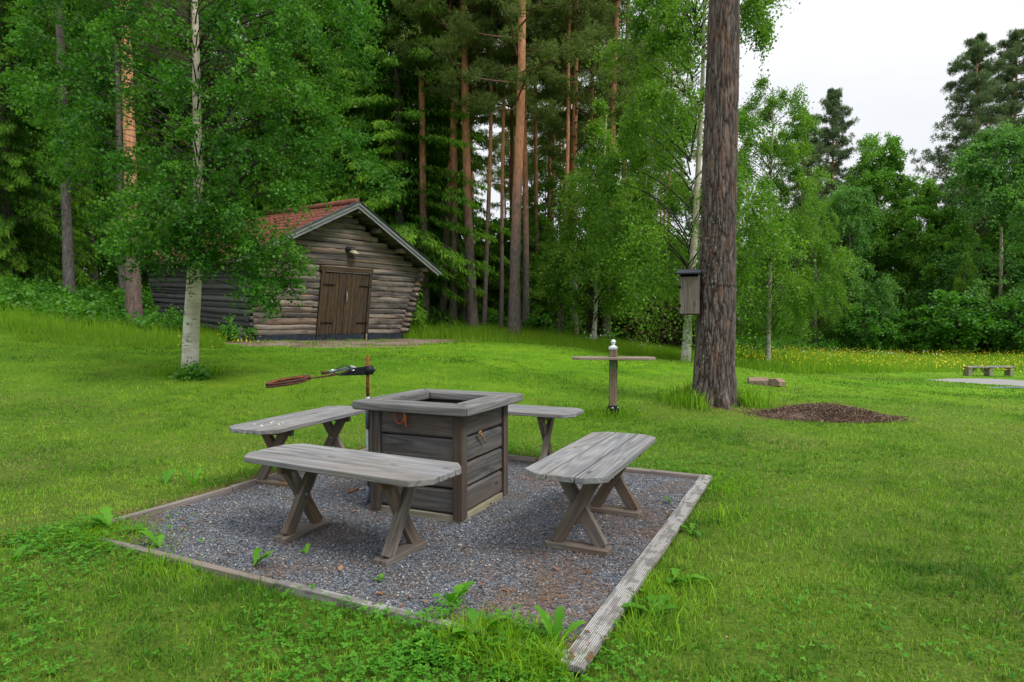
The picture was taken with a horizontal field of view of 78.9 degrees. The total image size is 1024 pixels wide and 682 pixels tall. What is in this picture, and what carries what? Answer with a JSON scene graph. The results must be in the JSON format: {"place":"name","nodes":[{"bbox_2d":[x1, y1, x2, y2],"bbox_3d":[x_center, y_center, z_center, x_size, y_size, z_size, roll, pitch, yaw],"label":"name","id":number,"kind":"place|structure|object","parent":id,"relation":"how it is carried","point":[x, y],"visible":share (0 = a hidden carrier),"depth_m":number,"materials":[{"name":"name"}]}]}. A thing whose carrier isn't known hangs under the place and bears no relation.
{"place":"outdoors","nodes":[
{"label":"outdoors","id":0,"kind":"place"},
{"bbox_2d":[0,275,1023,681],"bbox_3d":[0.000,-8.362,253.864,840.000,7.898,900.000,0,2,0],"label":"ground","id":1,"kind":"structure","parent":0,"point":[472,381],"depth_m":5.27,"materials":[{"name":"green plant"}]},
{"bbox_2d":[8,2,103,292],"bbox_3d":[-14.017,-11.236,19.591,5.314,20.296,4.797,0,2,0],"label":"pine tree","id":2,"kind":"object","parent":1,"relation":"on","point":[68,269],"visible":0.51,"depth_m":19.84,"materials":[{"name":"brown plant"}]},
{"bbox_2d":[0,0,117,286],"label":"spruce tree","id":3,"kind":"object","parent":1,"relation":"on","point":[13,150],"visible":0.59,"depth_m":22.73,"materials":[{"name":"green plant"}]},
{"bbox_2d":[20,7,115,276],"bbox_3d":[-22.906,-11.511,32.431,5.237,16.901,4.935,1,2,36],"label":"spruce tree","id":4,"kind":"object","parent":1,"relation":"on","point":[81,177],"visible":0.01,"depth_m":32.43,"materials":[{"name":"green plant"}]},
{"bbox_2d":[9,1,171,285],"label":"spruce tree","id":5,"kind":"object","parent":1,"relation":"on","point":[92,259],"visible":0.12,"depth_m":26.43,"materials":[{"name":"green plant"}]},
{"bbox_2d":[75,506,112,527],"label":"dandelion","id":6,"kind":"object","parent":1,"relation":"on","point":[106,516],"visible":0.93,"depth_m":3.98,"materials":[{"name":"green plant"}]},
{"bbox_2d":[94,0,168,291],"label":"pine tree","id":7,"kind":"object","parent":1,"relation":"on","point":[118,125],"visible":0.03,"depth_m":23.81,"materials":[{"name":"brown plant"}]},
{"bbox_2d":[70,0,251,322],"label":"pine tree","id":8,"kind":"object","parent":1,"relation":"on","point":[133,296],"visible":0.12,"depth_m":17.77,"materials":[{"name":"orange plant"}]},
{"bbox_2d":[134,303,201,332],"bbox_3d":[-9.331,-0.555,16.899,1.199,0.935,1.530,2,2,43],"label":"shrub","id":9,"kind":"object","parent":1,"relation":"on","point":[177,321],"visible":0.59,"depth_m":16.71,"materials":[{"name":"green plant"}]},
{"bbox_2d":[95,0,245,288],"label":"spruce tree","id":10,"kind":"object","parent":1,"relation":"on","point":[161,108],"visible":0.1,"depth_m":29.00,"materials":[{"name":"green plant"}]},
{"bbox_2d":[167,356,218,380],"bbox_3d":[-5.460,0.626,10.624,0.884,0.766,0.827,0,2,0],"label":"shrub","id":11,"kind":"object","parent":1,"relation":"on","point":[189,372],"visible":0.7,"depth_m":10.49,"materials":[{"name":"green plant"}]},
{"bbox_2d":[142,2,251,246],"bbox_3d":[-16.570,-13.064,32.275,6.571,22.783,6.831,-1,2,-28],"label":"spruce tree","id":12,"kind":"object","parent":1,"relation":"on","point":[203,123],"visible":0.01,"depth_m":31.49,"materials":[{"name":"green plant"}]},
{"bbox_2d":[0,0,411,369],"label":"birch tree","id":13,"kind":"object","parent":1,"relation":"on","point":[185,227],"visible":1,"depth_m":10.14,"materials":[{"name":"green plant"}]},
{"bbox_2d":[133,0,308,186],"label":"pine tree","id":14,"kind":"object","parent":1,"relation":"on","point":[188,55],"visible":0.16,"depth_m":26.49,"materials":[{"name":"green plant"}]},
{"bbox_2d":[218,313,257,340],"bbox_3d":[-7.355,-0.295,16.558,0.852,0.895,1.184,1,2,24],"label":"shrub","id":15,"kind":"object","parent":1,"relation":"on","point":[231,328],"visible":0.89,"depth_m":16.41,"materials":[{"name":"green plant"}]},
{"bbox_2d":[235,10,287,209],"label":"spruce tree","id":16,"kind":"object","parent":1,"relation":"on","point":[258,207],"depth_m":33.84,"materials":[{"name":"green plant"}]},
{"bbox_2d":[217,0,326,293],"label":"spruce tree","id":17,"kind":"object","parent":1,"relation":"on","point":[257,130],"visible":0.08,"depth_m":29.97,"materials":[{"name":"green plant"}]},
{"bbox_2d":[141,198,442,340],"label":"log barn","id":18,"kind":"structure","parent":1,"relation":"on","point":[349,296],"depth_m":19.17,"materials":[{"name":"brown wood"}]},
{"bbox_2d":[320,272,348,334],"bbox_3d":[-5.373,-1.141,18.832,0.133,1.951,0.866,2,-4,42],"label":"door","id":19,"kind":"structure","parent":18,"relation":"in","point":[335,291],"depth_m":18.87,"materials":[{"name":"brown wood"}]},
{"bbox_2d":[344,274,370,333],"bbox_3d":[-4.836,-1.151,19.475,0.078,1.931,0.819,2,-4,42],"label":"door","id":20,"kind":"structure","parent":18,"relation":"in","point":[355,316],"depth_m":19.44,"materials":[{"name":"brown wood"}]},
{"bbox_2d":[262,0,391,214],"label":"spruce tree","id":21,"kind":"object","parent":1,"relation":"on","point":[352,110],"visible":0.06,"depth_m":28.93,"materials":[{"name":"green plant"}]},
{"bbox_2d":[268,5,402,186],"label":"pine tree","id":22,"kind":"object","parent":1,"relation":"on","point":[297,57],"visible":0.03,"depth_m":29.67,"materials":[{"name":"green plant"}]},
{"bbox_2d":[224,339,477,347],"bbox_3d":[-3.921,0.040,18.594,3.278,0.203,9.548,1,2,41],"label":"dirt patch","id":23,"kind":"object","parent":1,"relation":"on","point":[404,342],"visible":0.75,"depth_m":17.45,"materials":[{"name":"beige soil"}]},
{"bbox_2d":[105,460,695,648],"bbox_3d":[-0.545,1.187,4.554,3.266,0.012,3.117,1,2,26],"label":"gravel bed","id":24,"kind":"object","parent":1,"relation":"on","point":[493,558],"visible":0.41,"depth_m":3.65,"materials":[{"name":"grey gravel"}]},
{"bbox_2d":[229,406,364,486],"bbox_3d":[-1.792,0.907,5.412,0.474,0.506,1.410,1,2,20],"label":"bench","id":25,"kind":"object","parent":24,"relation":"on","point":[326,416],"visible":0.67,"depth_m":5.12,"materials":[{"name":"wood"}]},
{"bbox_2d":[265,355,375,503],"bbox_3d":[-1.356,0.652,4.447,0.756,1.100,0.160,0,2,-8],"label":"grill swing arm","id":26,"kind":"object","parent":24,"relation":"on","point":[367,370],"visible":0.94,"depth_m":4.49},
{"bbox_2d":[244,443,460,566],"bbox_3d":[-0.969,0.957,3.700,1.410,0.506,0.474,1,2,28],"label":"bench","id":27,"kind":"object","parent":24,"relation":"on","point":[388,474],"visible":1,"depth_m":3.59,"materials":[{"name":"grey wood"}]},
{"bbox_2d":[352,389,522,523],"bbox_3d":[-0.512,0.801,4.540,0.907,0.789,0.907,1,2,24],"label":"fire box","id":28,"kind":"object","parent":24,"relation":"on","point":[445,425],"visible":0.88,"depth_m":4.26,"materials":[{"name":"grey wood"}]},
{"bbox_2d":[432,581,474,606],"bbox_3d":[-0.267,1.185,2.915,0.114,0.093,0.211,1,2,35],"label":"dandelion","id":29,"kind":"object","parent":24,"relation":"on","point":[459,591],"visible":0.86,"depth_m":2.90,"materials":[{"name":"green plant"}]},
{"bbox_2d":[508,404,582,459],"bbox_3d":[-0.030,0.891,5.978,1.410,0.506,0.474,1,2,24],"label":"bench","id":30,"kind":"object","parent":24,"relation":"on","point":[543,414],"visible":0.32,"depth_m":5.76,"materials":[{"name":"wood"}]},
{"bbox_2d":[534,605,585,646],"bbox_3d":[0.190,1.161,2.531,0.200,0.163,0.121,1,2,23],"label":"dandelion","id":31,"kind":"object","parent":24,"relation":"on","point":[559,615],"visible":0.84,"depth_m":2.54,"materials":[{"name":"green plant"}]},
{"bbox_2d":[525,432,655,556],"bbox_3d":[0.547,0.950,3.954,0.474,0.506,1.410,1,2,25],"label":"bench","id":32,"kind":"object","parent":24,"relation":"on","point":[591,462],"visible":1,"depth_m":3.62,"materials":[{"name":"wood"}]},
{"bbox_2d":[293,0,510,332],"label":"spruce tree","id":33,"kind":"object","parent":1,"relation":"on","point":[395,129],"visible":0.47,"depth_m":26.13,"materials":[{"name":"green plant"}]},
{"bbox_2d":[98,448,712,673],"bbox_3d":[-0.537,1.200,4.517,3.378,0.108,3.257,1,2,26],"label":"pit frame","id":34,"kind":"object","parent":1,"relation":"on","point":[600,623],"visible":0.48,"depth_m":3.21,"materials":[{"name":"grey wood"}]},
{"bbox_2d":[369,0,460,324],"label":"pine tree","id":35,"kind":"object","parent":1,"relation":"on","point":[423,208],"visible":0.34,"depth_m":26.29,"materials":[{"name":"green plant"}]},
{"bbox_2d":[383,40,499,305],"bbox_3d":[-3.576,-10.623,30.859,6.124,19.763,5.771,-1,2,-24],"label":"spruce tree","id":36,"kind":"object","parent":1,"relation":"on","point":[417,210],"visible":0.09,"depth_m":30.24,"materials":[{"name":"green plant"}]},
{"bbox_2d":[396,0,499,319],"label":"pine tree","id":37,"kind":"object","parent":1,"relation":"on","point":[442,303],"visible":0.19,"depth_m":26.74,"materials":[{"name":"green plant"}]},
{"bbox_2d":[401,0,501,323],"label":"pine tree","id":38,"kind":"object","parent":1,"relation":"on","point":[453,287],"visible":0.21,"depth_m":26.12,"materials":[{"name":"green plant"}]},
{"bbox_2d":[383,0,535,324],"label":"pine tree","id":39,"kind":"object","parent":1,"relation":"on","point":[472,312],"visible":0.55,"depth_m":25.50,"materials":[{"name":"green plant"}]},
{"bbox_2d":[425,0,507,325],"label":"pine tree","id":40,"kind":"object","parent":1,"relation":"on","point":[463,311],"visible":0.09,"depth_m":27.66,"materials":[{"name":"green plant"}]},
{"bbox_2d":[445,43,501,236],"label":"pine tree","id":41,"kind":"object","parent":1,"relation":"on","point":[496,149],"visible":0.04,"depth_m":40.27,"materials":[{"name":"green plant"}]},
{"bbox_2d":[452,608,505,633],"bbox_3d":[-0.133,1.191,2.616,0.220,0.129,0.209,0,2,0],"label":"dandelion","id":42,"kind":"object","parent":1,"relation":"on","point":[473,613],"visible":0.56,"depth_m":2.59,"materials":[{"name":"green plant"}]},
{"bbox_2d":[435,0,537,326],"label":"pine tree","id":43,"kind":"object","parent":1,"relation":"on","point":[508,54],"visible":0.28,"depth_m":26.19,"materials":[{"name":"green plant"}]},
{"bbox_2d":[476,235,509,316],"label":"broadleaf tree","id":44,"kind":"object","parent":1,"relation":"on","point":[496,253],"visible":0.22,"depth_m":29.86,"materials":[{"name":"green plant"}]},
{"bbox_2d":[475,106,527,217],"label":"pine tree","id":45,"kind":"object","parent":1,"relation":"on","point":[494,204],"visible":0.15,"depth_m":54.55,"materials":[{"name":"green plant"}]},
{"bbox_2d":[0,265,1003,353],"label":"undergrowth","id":46,"kind":"object","parent":1,"relation":"on","point":[88,297],"visible":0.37,"depth_m":20.44,"materials":[{"name":"green plant"}]},
{"bbox_2d":[454,0,552,325],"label":"pine tree","id":47,"kind":"object","parent":1,"relation":"on","point":[485,25],"visible":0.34,"depth_m":26.24,"materials":[{"name":"green plant"}]},
{"bbox_2d":[479,79,541,198],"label":"pine tree","id":48,"kind":"object","parent":1,"relation":"on","point":[507,143],"visible":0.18,"depth_m":41.64,"materials":[{"name":"green plant"}]},
{"bbox_2d":[0,286,1023,681],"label":"tall grass","id":49,"kind":"structure","parent":1,"relation":"on","point":[824,362],"depth_m":14.33,"materials":[{"name":"green plant"}]},
{"bbox_2d":[0,400,1023,681],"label":"clover","id":50,"kind":"object","parent":1,"relation":"on","point":[402,650],"visible":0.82,"depth_m":2.59,"materials":[{"name":"green plant"}]},
{"bbox_2d":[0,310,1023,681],"bbox_3d":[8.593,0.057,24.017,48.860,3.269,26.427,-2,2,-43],"label":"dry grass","id":51,"kind":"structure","parent":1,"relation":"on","point":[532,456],"depth_m":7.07,"materials":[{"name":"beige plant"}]},
{"bbox_2d":[472,37,554,242],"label":"pine tree","id":52,"kind":"object","parent":1,"relation":"on","point":[510,120],"visible":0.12,"depth_m":31.32,"materials":[{"name":"brown plant"}]},
{"bbox_2d":[4,394,1023,681],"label":"leaf litter","id":53,"kind":"object","parent":1,"relation":"on","point":[590,656],"visible":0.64,"depth_m":3.60,"materials":[{"name":"brown plant"}]},
{"bbox_2d":[474,216,556,314],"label":"broadleaf tree","id":54,"kind":"object","parent":1,"relation":"on","point":[505,235],"visible":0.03,"depth_m":31.43,"materials":[{"name":"green plant"}]},
{"bbox_2d":[474,0,562,327],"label":"pine tree","id":55,"kind":"object","parent":1,"relation":"on","point":[525,300],"visible":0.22,"depth_m":26.81,"materials":[{"name":"green plant"}]},
{"bbox_2d":[432,0,609,334],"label":"pine tree","id":56,"kind":"object","parent":1,"relation":"on","point":[521,97],"visible":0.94,"depth_m":23.19,"materials":[{"name":"green plant"}]},
{"bbox_2d":[496,84,551,199],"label":"pine tree","id":57,"kind":"object","parent":1,"relation":"on","point":[505,187],"visible":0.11,"depth_m":45.59,"materials":[{"name":"green plant"}]},
{"bbox_2d":[494,202,566,330],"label":"birch tree","id":58,"kind":"object","parent":1,"relation":"on","point":[538,290],"visible":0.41,"depth_m":27.87,"materials":[{"name":"green plant"}]},
{"bbox_2d":[84,394,986,649],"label":"needle litter","id":59,"kind":"object","parent":1,"relation":"on","point":[500,600],"visible":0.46,"depth_m":3.44,"materials":[{"name":"brown plant"}]},
{"bbox_2d":[480,139,592,328],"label":"birch tree","id":60,"kind":"object","parent":1,"relation":"on","point":[551,185],"visible":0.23,"depth_m":29.05,"materials":[{"name":"green plant"}]},
{"bbox_2d":[501,0,583,331],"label":"pine tree","id":61,"kind":"object","parent":1,"relation":"on","point":[536,172],"visible":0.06,"depth_m":28.23,"materials":[{"name":"green plant"}]},
{"bbox_2d":[498,3,590,331],"bbox_3d":[1.578,-10.314,29.871,5.371,20.288,4.540,0,2,0],"label":"pine tree","id":62,"kind":"object","parent":1,"relation":"on","point":[561,113],"visible":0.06,"depth_m":29.78,"materials":[{"name":"green plant"}]},
{"bbox_2d":[527,44,588,225],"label":"pine tree","id":63,"kind":"object","parent":1,"relation":"on","point":[531,142],"visible":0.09,"depth_m":36.33,"materials":[{"name":"green plant"}]},
{"bbox_2d":[508,0,621,332],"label":"pine tree","id":64,"kind":"object","parent":1,"relation":"on","point":[552,79],"visible":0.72,"depth_m":24.99,"materials":[{"name":"green plant"}]},
{"bbox_2d":[529,235,601,331],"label":"birch tree","id":65,"kind":"object","parent":1,"relation":"on","point":[554,310],"visible":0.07,"depth_m":28.57,"materials":[{"name":"green plant"}]},
{"bbox_2d":[502,0,640,335],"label":"pine tree","id":66,"kind":"object","parent":1,"relation":"on","point":[574,96],"visible":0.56,"depth_m":26.14,"materials":[{"name":"green plant"}]},
{"bbox_2d":[539,0,631,333],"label":"pine tree","id":67,"kind":"object","parent":1,"relation":"on","point":[580,116],"visible":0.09,"depth_m":28.62,"materials":[{"name":"green plant"}]},
{"bbox_2d":[557,231,630,338],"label":"broadleaf tree","id":68,"kind":"object","parent":1,"relation":"on","point":[599,317],"visible":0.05,"depth_m":29.41,"materials":[{"name":"green plant"}]},
{"bbox_2d":[531,96,666,341],"bbox_3d":[3.251,-4.420,23.983,4.917,9.676,5.009,-1,2,-28],"label":"birch tree","id":69,"kind":"object","parent":1,"relation":"on","point":[573,263],"visible":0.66,"depth_m":23.38,"materials":[{"name":"green plant"}]},
{"bbox_2d":[178,332,1023,371],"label":"buttercups","id":70,"kind":"object","parent":1,"relation":"on","point":[855,356],"visible":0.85,"depth_m":28.45,"materials":[{"name":"yellow plant"}]},
{"bbox_2d":[572,339,655,414],"bbox_3d":[1.439,0.523,8.848,1.170,1.095,0.399,0,2,6],"label":"standing table","id":71,"kind":"object","parent":1,"relation":"on","point":[613,358],"visible":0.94,"depth_m":8.79,"materials":[{"name":"grey wood"}]},
{"bbox_2d":[551,0,685,338],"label":"pine tree","id":72,"kind":"object","parent":1,"relation":"on","point":[612,93],"visible":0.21,"depth_m":27.10,"materials":[{"name":"green plant"}]},
{"bbox_2d":[577,0,667,338],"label":"pine tree","id":73,"kind":"object","parent":1,"relation":"on","point":[624,24],"visible":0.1,"depth_m":30.09,"materials":[{"name":"green plant"}]},
{"bbox_2d":[584,162,683,342],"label":"birch tree","id":74,"kind":"object","parent":1,"relation":"on","point":[658,228],"visible":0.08,"depth_m":28.20,"materials":[{"name":"green plant"}]},
{"bbox_2d":[579,30,703,328],"bbox_3d":[6.239,-7.193,29.733,6.999,15.653,6.830,0,2,0],"label":"birch tree","id":75,"kind":"object","parent":1,"relation":"on","point":[674,209],"visible":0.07,"depth_m":28.65,"materials":[{"name":"green plant"}]},
{"bbox_2d":[621,594,677,613],"bbox_3d":[0.627,1.218,2.884,0.278,0.059,0.194,0,2,0],"label":"dandelion","id":76,"kind":"object","parent":1,"relation":"on","point":[655,598],"visible":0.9,"depth_m":2.87,"materials":[{"name":"green plant"}]},
{"bbox_2d":[634,1,703,234],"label":"pine tree","id":77,"kind":"object","parent":1,"relation":"on","point":[683,89],"visible":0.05,"depth_m":34.64,"materials":[{"name":"green plant"}]},
{"bbox_2d":[617,295,738,350],"bbox_3d":[7.164,-0.410,27.735,4.944,3.220,4.941,0,2,0],"label":"bush","id":78,"kind":"object","parent":1,"relation":"on","point":[666,340],"visible":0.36,"depth_m":26.53,"materials":[{"name":"leaf"}]},
{"bbox_2d":[551,0,815,361],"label":"birch tree","id":79,"kind":"object","parent":1,"relation":"on","point":[637,129],"visible":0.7,"depth_m":18.33,"materials":[{"name":"green plant"}]},
{"bbox_2d":[691,0,741,409],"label":"pine tree","id":80,"kind":"object","parent":1,"relation":"on","point":[714,371],"visible":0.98,"depth_m":9.62,"materials":[{"name":"brown plant"}]},
{"bbox_2d":[676,269,701,314],"bbox_3d":[2.828,-0.778,9.809,0.448,0.728,0.336,1,2,20],"label":"bird box","id":81,"kind":"object","parent":80,"relation":"attached to","point":[689,291],"visible":0.95,"depth_m":9.74,"materials":[{"name":"grey wood"}]},
{"bbox_2d":[738,229,794,344],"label":"broadleaf tree","id":82,"kind":"object","parent":1,"relation":"on","point":[786,327],"visible":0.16,"depth_m":39.49,"materials":[{"name":"green plant"}]},
{"bbox_2d":[751,109,847,338],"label":"tree","id":83,"kind":"object","parent":1,"relation":"on","point":[811,163],"visible":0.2,"depth_m":52.87,"materials":[{"name":"plant"}]},
{"bbox_2d":[736,74,871,362],"bbox_3d":[11.607,-5.063,26.393,6.724,12.803,6.129,0,2,0],"label":"birch tree","id":84,"kind":"object","parent":1,"relation":"on","point":[800,284],"visible":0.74,"depth_m":26.15,"materials":[{"name":"green plant"}]},
{"bbox_2d":[762,407,876,421],"bbox_3d":[4.436,1.018,8.896,1.886,0.175,1.064,0,2,0],"label":"mulch mound","id":85,"kind":"object","parent":1,"relation":"on","point":[797,415],"visible":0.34,"depth_m":8.57,"materials":[{"name":"brown soil"}]},
{"bbox_2d":[789,189,853,350],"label":"birch tree","id":86,"kind":"object","parent":1,"relation":"on","point":[836,313],"visible":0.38,"depth_m":43.49,"materials":[{"name":"green plant"}]},
{"bbox_2d":[739,402,921,424],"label":"mulch chips","id":87,"kind":"object","parent":1,"relation":"on","point":[864,415],"visible":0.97,"depth_m":8.60,"materials":[{"name":"brown wood"}]},
{"bbox_2d":[788,87,888,305],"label":"pine tree","id":88,"kind":"object","parent":1,"relation":"on","point":[834,112],"visible":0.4,"depth_m":54.91,"materials":[{"name":"green plant"}]},
{"bbox_2d":[792,182,907,349],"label":"broadleaf tree","id":89,"kind":"object","parent":1,"relation":"on","point":[851,205],"visible":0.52,"depth_m":44.44,"materials":[{"name":"green plant"}]},
{"bbox_2d":[834,302,897,353],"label":"bush","id":90,"kind":"object","parent":1,"relation":"on","point":[875,328],"visible":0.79,"depth_m":42.28,"materials":[{"name":"green plant"}]},
{"bbox_2d":[825,131,937,325],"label":"broadleaf tree","id":91,"kind":"object","parent":1,"relation":"on","point":[890,165],"visible":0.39,"depth_m":50.18,"materials":[{"name":"green plant"}]},
{"bbox_2d":[866,311,917,353],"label":"bush","id":92,"kind":"object","parent":1,"relation":"on","point":[900,348],"visible":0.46,"depth_m":42.27,"materials":[{"name":"green plant"}]},
{"bbox_2d":[865,174,963,342],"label":"broadleaf tree","id":93,"kind":"object","parent":1,"relation":"on","point":[925,202],"visible":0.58,"depth_m":48.37,"materials":[{"name":"green plant"}]},
{"bbox_2d":[893,304,956,354],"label":"bush","id":94,"kind":"object","parent":1,"relation":"on","point":[915,347],"visible":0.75,"depth_m":41.50,"materials":[{"name":"green plant"}]},
{"bbox_2d":[893,205,1007,341],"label":"broadleaf tree","id":95,"kind":"object","parent":1,"relation":"on","point":[951,225],"visible":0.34,"depth_m":46.75,"materials":[{"name":"green plant"}]},
{"bbox_2d":[914,288,1003,354],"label":"bush","id":96,"kind":"object","parent":1,"relation":"on","point":[965,319],"visible":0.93,"depth_m":40.12,"materials":[{"name":"green plant"}]},
{"bbox_2d":[904,31,1023,296],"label":"pine tree","id":97,"kind":"object","parent":1,"relation":"on","point":[979,81],"visible":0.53,"depth_m":49.02,"materials":[{"name":"green plant"}]},
{"bbox_2d":[906,119,1023,352],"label":"birch tree","id":98,"kind":"object","parent":1,"relation":"on","point":[995,189],"visible":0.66,"depth_m":42.69,"materials":[{"name":"green plant"}]},
{"bbox_2d":[948,242,983,347],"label":"birch tree","id":99,"kind":"object","parent":1,"relation":"on","point":[968,273],"visible":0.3,"depth_m":42.69,"materials":[{"name":"green plant"}]},
{"bbox_2d":[925,28,1023,272],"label":"pine tree","id":100,"kind":"object","parent":1,"relation":"on","point":[1013,45],"visible":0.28,"depth_m":50.98,"materials":[{"name":"green plant"}]},
{"bbox_2d":[934,378,1023,385],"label":"gravel court","id":101,"kind":"object","parent":1,"relation":"on","point":[1002,382],"visible":0.91,"depth_m":22.20,"materials":[{"name":"grey gravel"}]},
{"bbox_2d":[963,366,1014,375],"bbox_3d":[19.940,1.253,26.010,2.045,0.409,0.350,0,2,-4],"label":"plank bench","id":102,"kind":"object","parent":1,"relation":"on","point":[969,371],"visible":0.86,"depth_m":25.91,"materials":[{"name":"grey wood"}]},
{"bbox_2d":[975,198,1023,310],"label":"broadleaf tree","id":103,"kind":"object","parent":1,"relation":"on","point":[988,239],"visible":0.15,"depth_m":46.74,"materials":[{"name":"green plant"}]},
{"bbox_2d":[978,294,1023,355],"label":"bush","id":104,"kind":"object","parent":1,"relation":"on","point":[1015,328],"visible":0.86,"depth_m":39.77,"materials":[{"name":"green plant"}]},
{"bbox_2d":[43,0,1023,319],"label":"sky","id":105,"kind":"structure","parent":0,"point":[889,59],"materials":[{"name":"white"}]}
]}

